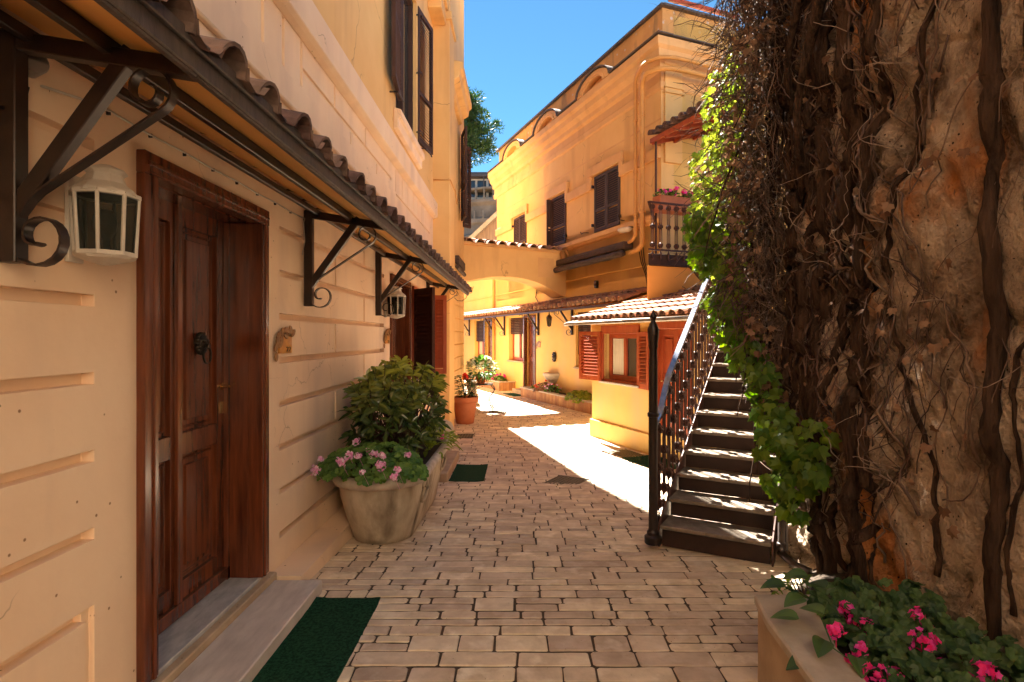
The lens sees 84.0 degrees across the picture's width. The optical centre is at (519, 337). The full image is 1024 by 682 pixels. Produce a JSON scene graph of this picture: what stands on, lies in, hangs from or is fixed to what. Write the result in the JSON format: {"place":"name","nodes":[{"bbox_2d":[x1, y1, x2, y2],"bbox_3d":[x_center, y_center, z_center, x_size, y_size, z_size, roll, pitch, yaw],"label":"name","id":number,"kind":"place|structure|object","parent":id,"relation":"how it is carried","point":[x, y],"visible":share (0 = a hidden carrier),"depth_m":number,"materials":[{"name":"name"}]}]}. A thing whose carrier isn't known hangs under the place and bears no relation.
{"place":"outdoors","nodes":[
{"label":"outdoors","id":0,"kind":"place"},
{"bbox_2d":[310,380,801,681],"bbox_3d":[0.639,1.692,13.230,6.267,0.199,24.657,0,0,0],"label":"stone paving","id":1,"kind":"structure","parent":0,"point":[454,564],"depth_m":3.76,"materials":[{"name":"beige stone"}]},
{"bbox_2d":[252,597,380,681],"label":"doormat","id":2,"kind":"object","parent":1,"relation":"on","point":[320,642],"visible":1,"depth_m":2.95,"materials":[{"name":"green carpet"}]},
{"bbox_2d":[332,437,449,543],"bbox_3d":[-1.130,1.405,5.350,0.784,0.662,2.180,0,0,0],"label":"stone tub","id":3,"kind":"object","parent":1,"relation":"on","point":[388,511],"visible":0.69,"depth_m":4.46,"materials":[{"name":"stone"}]},
{"bbox_2d":[310,434,443,488],"bbox_3d":[-1.025,0.961,4.864,0.863,0.339,1.637,0,0,22],"label":"geranium plant","id":4,"kind":"object","parent":3,"relation":"in","point":[404,463],"visible":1,"depth_m":4.32,"materials":[{"name":"green plant"}]},
{"bbox_2d":[337,355,451,452],"bbox_3d":[-1.123,0.644,5.273,0.924,0.963,1.705,0,0,0],"label":"evergreen shrub","id":5,"kind":"object","parent":3,"relation":"on","point":[398,402],"visible":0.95,"depth_m":4.95,"materials":[{"name":"green plant"}]},
{"bbox_2d":[413,425,462,458],"bbox_3d":[-0.917,1.002,5.736,0.694,0.326,0.962,0,0,0],"label":"trailing plant","id":6,"kind":"object","parent":3,"relation":"in","point":[428,443],"visible":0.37,"depth_m":5.57,"materials":[{"name":"green plant"}]},
{"bbox_2d":[436,419,453,450],"bbox_3d":[-1.260,1.542,8.850,0.480,0.515,0.480,0,0,0],"label":"guard stone","id":7,"kind":"object","parent":1,"relation":"on","point":[450,424],"visible":0.16,"depth_m":8.76,"materials":[{"name":"beige stone"}]},
{"bbox_2d":[457,434,473,437],"bbox_3d":[-0.980,1.770,10.200,0.324,0.011,0.444,0,0,0],"label":"drain grate","id":8,"kind":"object","parent":1,"relation":"on","point":[466,435],"visible":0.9,"depth_m":10.21,"materials":[{"name":"metal"}]},
{"bbox_2d":[454,395,477,424],"bbox_3d":[-1.130,1.505,11.750,0.551,0.550,0.551,0,0,0],"label":"plant pot","id":9,"kind":"object","parent":1,"relation":"on","point":[465,409],"visible":0.88,"depth_m":11.56,"materials":[{"name":"ceramic"}]},
{"bbox_2d":[454,372,482,397],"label":"potted plant","id":10,"kind":"object","parent":9,"relation":"on","point":[465,385],"visible":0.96,"depth_m":11.70,"materials":[{"name":"green plant"}]},
{"bbox_2d":[449,464,487,481],"bbox_3d":[-0.656,1.766,7.430,0.436,0.022,0.902,0,0,0],"label":"doormat","id":11,"kind":"object","parent":1,"relation":"on","point":[468,473],"visible":1,"depth_m":7.37,"materials":[{"name":"green carpet"}]},
{"bbox_2d":[466,380,478,404],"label":"stone block","id":12,"kind":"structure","parent":1,"relation":"on","point":[477,395],"depth_m":14.94,"materials":[{"name":"stone"}]},
{"bbox_2d":[469,383,494,409],"bbox_3d":[-0.923,1.461,14.000,0.629,0.642,0.440,0,0,0],"label":"iron stand","id":13,"kind":"object","parent":1,"relation":"on","point":[492,385],"visible":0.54,"depth_m":13.80,"materials":[{"name":"white metal"}]},
{"bbox_2d":[476,376,484,383],"bbox_3d":[-0.950,1.045,14.000,0.270,0.190,0.270,0,0,0],"label":"plant pot","id":14,"kind":"object","parent":13,"relation":"on","point":[480,380],"visible":0.41,"depth_m":13.92,"materials":[{"name":"ceramic"}]},
{"bbox_2d":[465,354,498,381],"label":"flowering bush","id":15,"kind":"object","parent":14,"relation":"in","point":[482,360],"visible":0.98,"depth_m":13.80,"materials":[{"name":"green plant"}]},
{"bbox_2d":[468,377,515,390],"bbox_3d":[-1.099,1.631,20.505,0.590,0.338,3.720,0,0,-22],"label":"brick flower bed","id":16,"kind":"object","parent":1,"relation":"on","point":[504,385],"visible":0.38,"depth_m":18.87,"materials":[{"name":"orange brick"}]},
{"bbox_2d":[491,373,505,380],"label":"begonia plant","id":17,"kind":"object","parent":16,"relation":"on","point":[500,377],"visible":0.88,"depth_m":19.42,"materials":[{"name":"green plant"}]},
{"bbox_2d":[486,405,505,407],"bbox_3d":[-0.600,1.770,14.600,0.524,0.011,0.474,0,0,0],"label":"manhole cover","id":18,"kind":"object","parent":1,"relation":"on","point":[494,406],"visible":0.86,"depth_m":14.51,"materials":[{"name":"metal"}]},
{"bbox_2d":[489,411,506,412],"bbox_3d":[-0.520,1.770,13.500,0.444,0.011,0.374,0,0,0],"label":"manhole cover","id":19,"kind":"object","parent":1,"relation":"on","point":[497,411],"visible":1,"depth_m":13.44,"materials":[{"name":"metal"}]},
{"bbox_2d":[503,393,520,395],"bbox_3d":[-0.189,1.769,17.529,0.350,0.012,0.900,0,0,-22],"label":"doormat","id":20,"kind":"object","parent":1,"relation":"on","point":[512,394],"visible":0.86,"depth_m":17.49,"materials":[{"name":"green carpet"}]},
{"bbox_2d":[530,428,558,433],"bbox_3d":[0.480,1.770,10.750,0.424,0.011,0.444,0,0,30],"label":"manhole cover","id":21,"kind":"object","parent":1,"relation":"on","point":[544,430],"visible":1,"depth_m":10.76,"materials":[{"name":"metal"}]},
{"bbox_2d":[520,386,591,414],"bbox_3d":[1.136,1.641,15.018,0.590,0.318,4.670,0,0,-22],"label":"brick flower bed","id":22,"kind":"object","parent":1,"relation":"on","point":[555,398],"visible":0.66,"depth_m":14.81,"materials":[{"name":"orange brick"}]},
{"bbox_2d":[533,380,556,391],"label":"begonia plant","id":23,"kind":"object","parent":22,"relation":"on","point":[537,388],"visible":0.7,"depth_m":15.85,"materials":[{"name":"green plant"}]},
{"bbox_2d":[544,383,561,392],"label":"begonia plant","id":24,"kind":"object","parent":22,"relation":"on","point":[550,388],"visible":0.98,"depth_m":15.44,"materials":[{"name":"green plant"}]},
{"bbox_2d":[564,390,591,403],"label":"shrub","id":25,"kind":"object","parent":22,"relation":"on","point":[580,394],"visible":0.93,"depth_m":13.73,"materials":[{"name":"green plant"}]},
{"bbox_2d":[542,475,588,484],"bbox_3d":[0.570,1.770,7.000,0.424,0.011,0.444,0,0,30],"label":"manhole cover","id":26,"kind":"object","parent":1,"relation":"on","point":[561,479],"visible":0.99,"depth_m":7.02,"materials":[{"name":"metal"}]},
{"bbox_2d":[606,449,642,456],"bbox_3d":[1.620,1.770,8.650,0.364,0.011,0.574,0,0,-22],"label":"manhole cover","id":27,"kind":"object","parent":1,"relation":"on","point":[625,453],"visible":1,"depth_m":8.65,"materials":[{"name":"metal"}]},
{"bbox_2d":[622,455,675,468],"bbox_3d":[1.920,1.782,8.046,0.550,0.035,0.880,0,0,-22],"label":"doormat","id":28,"kind":"object","parent":1,"relation":"on","point":[642,460],"visible":0.36,"depth_m":8.14,"materials":[{"name":"green carpet"}]},
{"bbox_2d":[644,204,777,566],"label":"iron staircase","id":29,"kind":"structure","parent":1,"relation":"on","point":[725,445],"depth_m":4.76,"materials":[{"name":"black metal"}]},
{"bbox_2d":[766,573,812,594],"bbox_3d":[1.665,1.495,3.139,0.415,0.262,1.052,0,0,0],"label":"weed clump","id":30,"kind":"object","parent":1,"relation":"on","point":[791,587],"visible":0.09,"depth_m":3.36,"materials":[{"name":"green plant"}]},
{"bbox_2d":[776,473,811,574],"bbox_3d":[1.881,1.043,3.900,0.085,1.086,0.269,0,0,-21],"label":"standpipe","id":31,"kind":"object","parent":1,"relation":"on","point":[782,546],"visible":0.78,"depth_m":3.97,"materials":[{"name":"black metal"}]},
{"bbox_2d":[754,569,1012,681],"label":"stone flower bed","id":32,"kind":"object","parent":1,"relation":"on","point":[781,642],"visible":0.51,"depth_m":2.32,"materials":[{"name":"stone"}]},
{"bbox_2d":[760,568,1023,681],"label":"geranium plant","id":33,"kind":"object","parent":32,"relation":"on","point":[910,639],"visible":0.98,"depth_m":2.17,"materials":[{"name":"green plant"}]},
{"bbox_2d":[464,0,766,171],"label":"sky","id":34,"kind":"structure","parent":0,"point":[521,54],"materials":[{"name":"blue"}]},
{"bbox_3d":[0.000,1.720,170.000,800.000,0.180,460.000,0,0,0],"label":"ground","id":35,"kind":"structure","parent":0,"visible":0},
{"bbox_2d":[0,0,471,681],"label":"building","id":36,"kind":"structure","parent":35,"relation":"on","point":[170,504],"depth_m":3.15,"materials":[{"name":"beige paint"}]},
{"bbox_2d":[0,55,49,109],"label":"junction box","id":37,"kind":"object","parent":36,"relation":"attached to","point":[38,66],"visible":0.45,"depth_m":1.83,"materials":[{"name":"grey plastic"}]},
{"bbox_2d":[65,164,141,265],"bbox_3d":[-1.476,-0.434,2.020,0.225,0.356,0.213,0,0,0],"label":"wall lantern","id":38,"kind":"object","parent":36,"relation":"attached to","point":[102,211],"depth_m":1.96,"materials":[{"name":"white paint"}]},
{"bbox_2d":[40,85,304,254],"bbox_3d":[-1.587,-0.739,3.043,0.024,0.280,2.327,0,0,0],"label":"cable","id":39,"kind":"object","parent":36,"relation":"attached to","point":[109,112],"visible":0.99,"depth_m":2.66,"materials":[{"name":"white paint"}]},
{"bbox_2d":[158,198,234,634],"bbox_3d":[-1.785,0.382,2.993,0.110,2.146,1.049,0,0,0],"label":"door leaf","id":40,"kind":"structure","parent":36,"relation":"in","point":[190,243],"depth_m":3.10,"materials":[{"name":"brown wood"}]},
{"bbox_2d":[0,0,472,316],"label":"tiled canopy","id":41,"kind":"object","parent":36,"relation":"attached to","point":[166,56],"visible":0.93,"depth_m":1.78,"materials":[{"name":"black metal"}]},
{"bbox_2d":[274,326,295,361],"bbox_3d":[-1.589,0.040,3.839,0.023,0.241,0.334,0,0,0],"label":"number plaque","id":42,"kind":"object","parent":36,"relation":"attached to","point":[283,342],"visible":1,"depth_m":3.82,"materials":[{"name":"ceramic"}]},
{"bbox_2d":[384,328,390,347],"bbox_3d":[-1.589,0.010,6.809,0.023,0.241,0.334,0,0,0],"label":"number plaque","id":43,"kind":"object","parent":36,"relation":"attached to","point":[387,336],"visible":1,"depth_m":6.79,"materials":[{"name":"ceramic"}]},
{"bbox_2d":[384,286,405,318],"bbox_3d":[-1.467,-0.412,6.720,0.244,0.386,0.231,0,0,0],"label":"wall lantern","id":44,"kind":"object","parent":36,"relation":"attached to","point":[396,299],"depth_m":6.65,"materials":[{"name":"white paint"}]},
{"bbox_2d":[394,0,424,169],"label":"window","id":45,"kind":"structure","parent":36,"relation":"in","point":[403,112],"depth_m":8.57,"materials":[{"name":"brown paint"}]},
{"bbox_2d":[411,286,418,381],"bbox_3d":[-1.635,-0.032,9.000,0.210,1.464,1.240,0,0,0],"label":"window","id":46,"kind":"structure","parent":36,"relation":"in","point":[413,287],"depth_m":8.44,"materials":[{"name":"red wood"}]},
{"bbox_2d":[433,176,460,203],"bbox_3d":[-1.430,-3.446,12.035,0.322,1.116,3.151,0,0,0],"label":"cable","id":47,"kind":"object","parent":36,"relation":"attached to","point":[453,187],"visible":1,"depth_m":11.66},
{"bbox_2d":[455,255,465,276],"bbox_3d":[-1.362,-1.637,13.150,0.117,0.327,1.501,0,0,0],"label":"rolled awning","id":48,"kind":"object","parent":36,"relation":"attached to","point":[460,265],"visible":1,"depth_m":12.79,"materials":[{"name":"brown fabric"}]},
{"bbox_2d":[464,172,496,236],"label":"building","id":49,"kind":"structure","parent":35,"relation":"on","point":[483,205],"depth_m":57.55,"materials":[{"name":"white paint"}]},
{"bbox_2d":[468,211,496,239],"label":"gabled wall","id":50,"kind":"structure","parent":35,"relation":"on","point":[486,229],"depth_m":34.00,"materials":[{"name":"paint"}]},
{"bbox_2d":[464,86,504,170],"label":"stone pine","id":51,"kind":"object","parent":35,"relation":"on","point":[477,128],"visible":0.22,"depth_m":41.23,"materials":[{"name":"green plant"}]},
{"bbox_2d":[464,0,786,395],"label":"building","id":52,"kind":"structure","parent":35,"relation":"on","point":[560,173],"depth_m":14.24,"materials":[{"name":"paint"}]},
{"bbox_2d":[473,321,483,357],"bbox_3d":[-1.532,0.088,22.542,0.244,1.484,1.320,0,0,-22],"label":"window","id":53,"kind":"structure","parent":52,"relation":"in","point":[480,333],"depth_m":22.72,"materials":[{"name":"red wood"}]},
{"bbox_2d":[488,321,490,370],"bbox_3d":[-1.062,0.500,21.557,0.030,2.240,0.740,0,0,-22],"label":"door leaf","id":54,"kind":"structure","parent":52,"relation":"in","point":[489,329],"depth_m":21.82,"materials":[{"name":"brown wood"}]},
{"bbox_2d":[492,280,494,378],"bbox_3d":[-0.956,-0.550,20.725,0.096,4.300,0.096,0,0,0],"label":"drainpipe","id":55,"kind":"object","parent":52,"relation":"attached to","point":[493,324],"visible":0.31,"depth_m":20.69,"materials":[{"name":"metal"}]},
{"bbox_2d":[507,317,522,362],"bbox_3d":[-0.061,0.088,18.930,0.244,1.484,1.420,0,0,-22],"label":"window","id":56,"kind":"structure","parent":52,"relation":"in","point":[517,327],"depth_m":19.10,"materials":[{"name":"red wood"}]},
{"bbox_2d":[464,237,567,297],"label":"arch bridge","id":57,"kind":"structure","parent":52,"relation":"attached to","point":[532,265],"depth_m":15.08,"materials":[{"name":"paint"}]},
{"bbox_2d":[528,317,533,385],"bbox_3d":[0.407,0.500,17.847,0.106,2.240,0.820,0,0,-22],"label":"door leaf","id":58,"kind":"structure","parent":52,"relation":"in","point":[530,328],"depth_m":18.07,"materials":[{"name":"brown wood"}]},
{"bbox_2d":[543,372,558,383],"bbox_3d":[0.831,1.397,16.130,0.315,0.765,0.700,0,0,-22],"label":"wall basin","id":59,"kind":"object","parent":52,"relation":"attached to","point":[551,377],"depth_m":15.95,"materials":[{"name":"stone"}]},
{"bbox_2d":[552,352,555,361],"bbox_3d":[0.966,0.560,16.110,0.080,0.281,0.240,0,0,-22],"label":"lion mask","id":60,"kind":"object","parent":52,"relation":"attached to","point":[554,356],"visible":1,"depth_m":16.07,"materials":[{"name":"brown metal"}]},
{"bbox_2d":[464,287,646,335],"bbox_3d":[-0.230,-0.558,18.099,0.805,1.027,14.086,0,0,-22],"label":"tiled canopy","id":61,"kind":"object","parent":52,"relation":"attached to","point":[605,299],"visible":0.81,"depth_m":14.97,"materials":[{"name":"tile"}]},
{"bbox_2d":[546,312,551,326],"bbox_3d":[0.803,-0.490,15.503,0.166,0.420,0.166,0,0,23],"label":"hanging lantern","id":62,"kind":"object","parent":61,"relation":"hanging from","point":[548,319],"visible":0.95,"depth_m":15.46,"materials":[{"name":"black metal"}]},
{"bbox_2d":[559,249,568,270],"bbox_3d":[1.229,-2.086,15.382,0.314,0.584,0.217,0,0,0],"label":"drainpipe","id":63,"kind":"object","parent":52,"relation":"attached to","point":[562,254],"visible":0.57,"depth_m":15.34,"materials":[{"name":"orange metal"}]},
{"bbox_2d":[573,312,590,368],"bbox_3d":[1.692,0.088,14.624,0.244,1.484,0.920,0,0,-22],"label":"window","id":64,"kind":"structure","parent":52,"relation":"in","point":[581,328],"depth_m":14.77,"materials":[{"name":"red wood"}]},
{"bbox_2d":[553,240,632,272],"bbox_3d":[1.605,-1.923,14.104,0.350,0.379,3.904,0,0,-22],"label":"rolled awning","id":65,"kind":"object","parent":52,"relation":"attached to","point":[608,252],"visible":0.82,"depth_m":13.43,"materials":[{"name":"brown fabric"}]},
{"bbox_2d":[594,280,598,287],"bbox_3d":[1.859,-1.290,13.882,0.106,0.180,0.100,0,0,-22],"label":"security sensor","id":66,"kind":"object","parent":52,"relation":"attached to","point":[596,283],"visible":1,"depth_m":13.85,"materials":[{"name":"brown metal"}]},
{"bbox_2d":[617,226,632,232],"bbox_3d":[2.315,-2.353,12.486,0.273,0.125,0.450,0,0,-31],"label":"wall light","id":67,"kind":"object","parent":52,"relation":"attached to","point":[624,229],"visible":0.97,"depth_m":12.38,"materials":[{"name":"white paint"}]},
{"bbox_2d":[639,247,646,283],"bbox_3d":[2.624,-1.450,11.985,0.024,0.906,0.433,0,0,-22],"label":"cable","id":68,"kind":"object","parent":52,"relation":"attached to","point":[643,263],"visible":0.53,"depth_m":11.99,"materials":[{"name":"black metal"}]},
{"bbox_2d":[627,55,721,254],"bbox_3d":[3.224,-3.677,11.694,2.338,3.817,1.138,0,0,17],"label":"drainpipe","id":69,"kind":"object","parent":52,"relation":"attached to","point":[646,73],"visible":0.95,"depth_m":11.82,"materials":[{"name":"metal"}]},
{"bbox_2d":[647,201,755,298],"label":"balcony","id":70,"kind":"structure","parent":52,"relation":"attached to","point":[663,272],"depth_m":10.12,"materials":[{"name":"orange paint"}]},
{"bbox_2d":[652,186,698,215],"bbox_3d":[3.023,-2.650,11.033,0.960,0.499,0.368,0,0,-22],"label":"flower box","id":71,"kind":"object","parent":70,"relation":"on","point":[671,197],"visible":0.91,"depth_m":10.89,"materials":[{"name":"ceramic"}]},
{"bbox_2d":[648,65,763,253],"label":"veranda roof","id":72,"kind":"structure","parent":52,"relation":"attached to","point":[680,121],"depth_m":10.99,"materials":[{"name":"red wood"}]},
{"bbox_2d":[564,284,776,469],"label":"house","id":73,"kind":"structure","parent":35,"relation":"on","point":[613,355],"depth_m":9.26,"materials":[{"name":"yellow paint"}]},
{"bbox_2d":[599,324,639,387],"bbox_3d":[1.694,0.295,9.423,0.190,0.990,1.200,0,0,-22],"label":"window","id":74,"kind":"structure","parent":73,"relation":"in","point":[622,338],"depth_m":9.49,"materials":[{"name":"red wood"}]},
{"bbox_2d":[660,329,686,434],"bbox_3d":[2.225,0.810,8.171,0.110,1.860,0.760,0,0,-22],"label":"door leaf","id":75,"kind":"structure","parent":73,"relation":"in","point":[669,339],"depth_m":8.36,"materials":[{"name":"red wood"}]},
{"bbox_2d":[780,0,1023,652],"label":"old stone wall","id":76,"kind":"structure","parent":35,"relation":"on","point":[942,226],"depth_m":2.61,"materials":[{"name":"brown stone"}]},
{"bbox_2d":[652,0,808,502],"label":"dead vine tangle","id":77,"kind":"object","parent":76,"relation":"hanging from","point":[768,223],"visible":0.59,"depth_m":4.27,"materials":[{"name":"brown plant"}]},
{"bbox_2d":[680,210,748,309],"bbox_3d":[1.581,-0.631,4.633,0.362,0.875,0.692,0,0,-33],"label":"ivy","id":78,"kind":"object","parent":77,"relation":"attached to","point":[699,239],"visible":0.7,"depth_m":4.57,"materials":[{"name":"green plant"}]},
{"bbox_2d":[686,45,756,298],"bbox_3d":[1.631,-1.292,4.659,0.505,2.159,0.693,0,0,-39],"label":"ivy","id":79,"kind":"object","parent":77,"relation":"attached to","point":[707,163],"visible":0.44,"depth_m":4.59,"materials":[{"name":"green plant"}]},
{"bbox_2d":[699,281,771,379],"bbox_3d":[1.683,-0.070,4.465,0.406,0.828,0.698,0,0,0],"label":"ivy","id":80,"kind":"object","parent":77,"relation":"attached to","point":[738,357],"visible":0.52,"depth_m":4.39,"materials":[{"name":"green plant"}]},
{"bbox_2d":[736,0,785,395],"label":"ivy","id":81,"kind":"object","parent":77,"relation":"attached to","point":[779,261],"visible":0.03,"depth_m":4.65,"materials":[{"name":"green plant"}]},
{"bbox_2d":[713,0,979,572],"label":"dead leaves","id":82,"kind":"object","parent":77,"relation":"attached to","point":[934,349],"visible":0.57,"depth_m":4.10,"materials":[{"name":"brown plant"}]},
{"bbox_2d":[742,360,842,529],"bbox_3d":[1.759,0.669,3.851,0.367,1.059,1.076,0,0,0],"label":"ivy","id":83,"kind":"object","parent":76,"relation":"attached to","point":[781,436],"visible":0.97,"depth_m":3.65,"materials":[{"name":"green plant"}]},
{"bbox_2d":[755,0,1023,646],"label":"creeper trunks","id":84,"kind":"object","parent":76,"relation":"attached to","point":[803,324],"visible":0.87,"depth_m":3.18,"materials":[{"name":"brown plant"}]}
]}

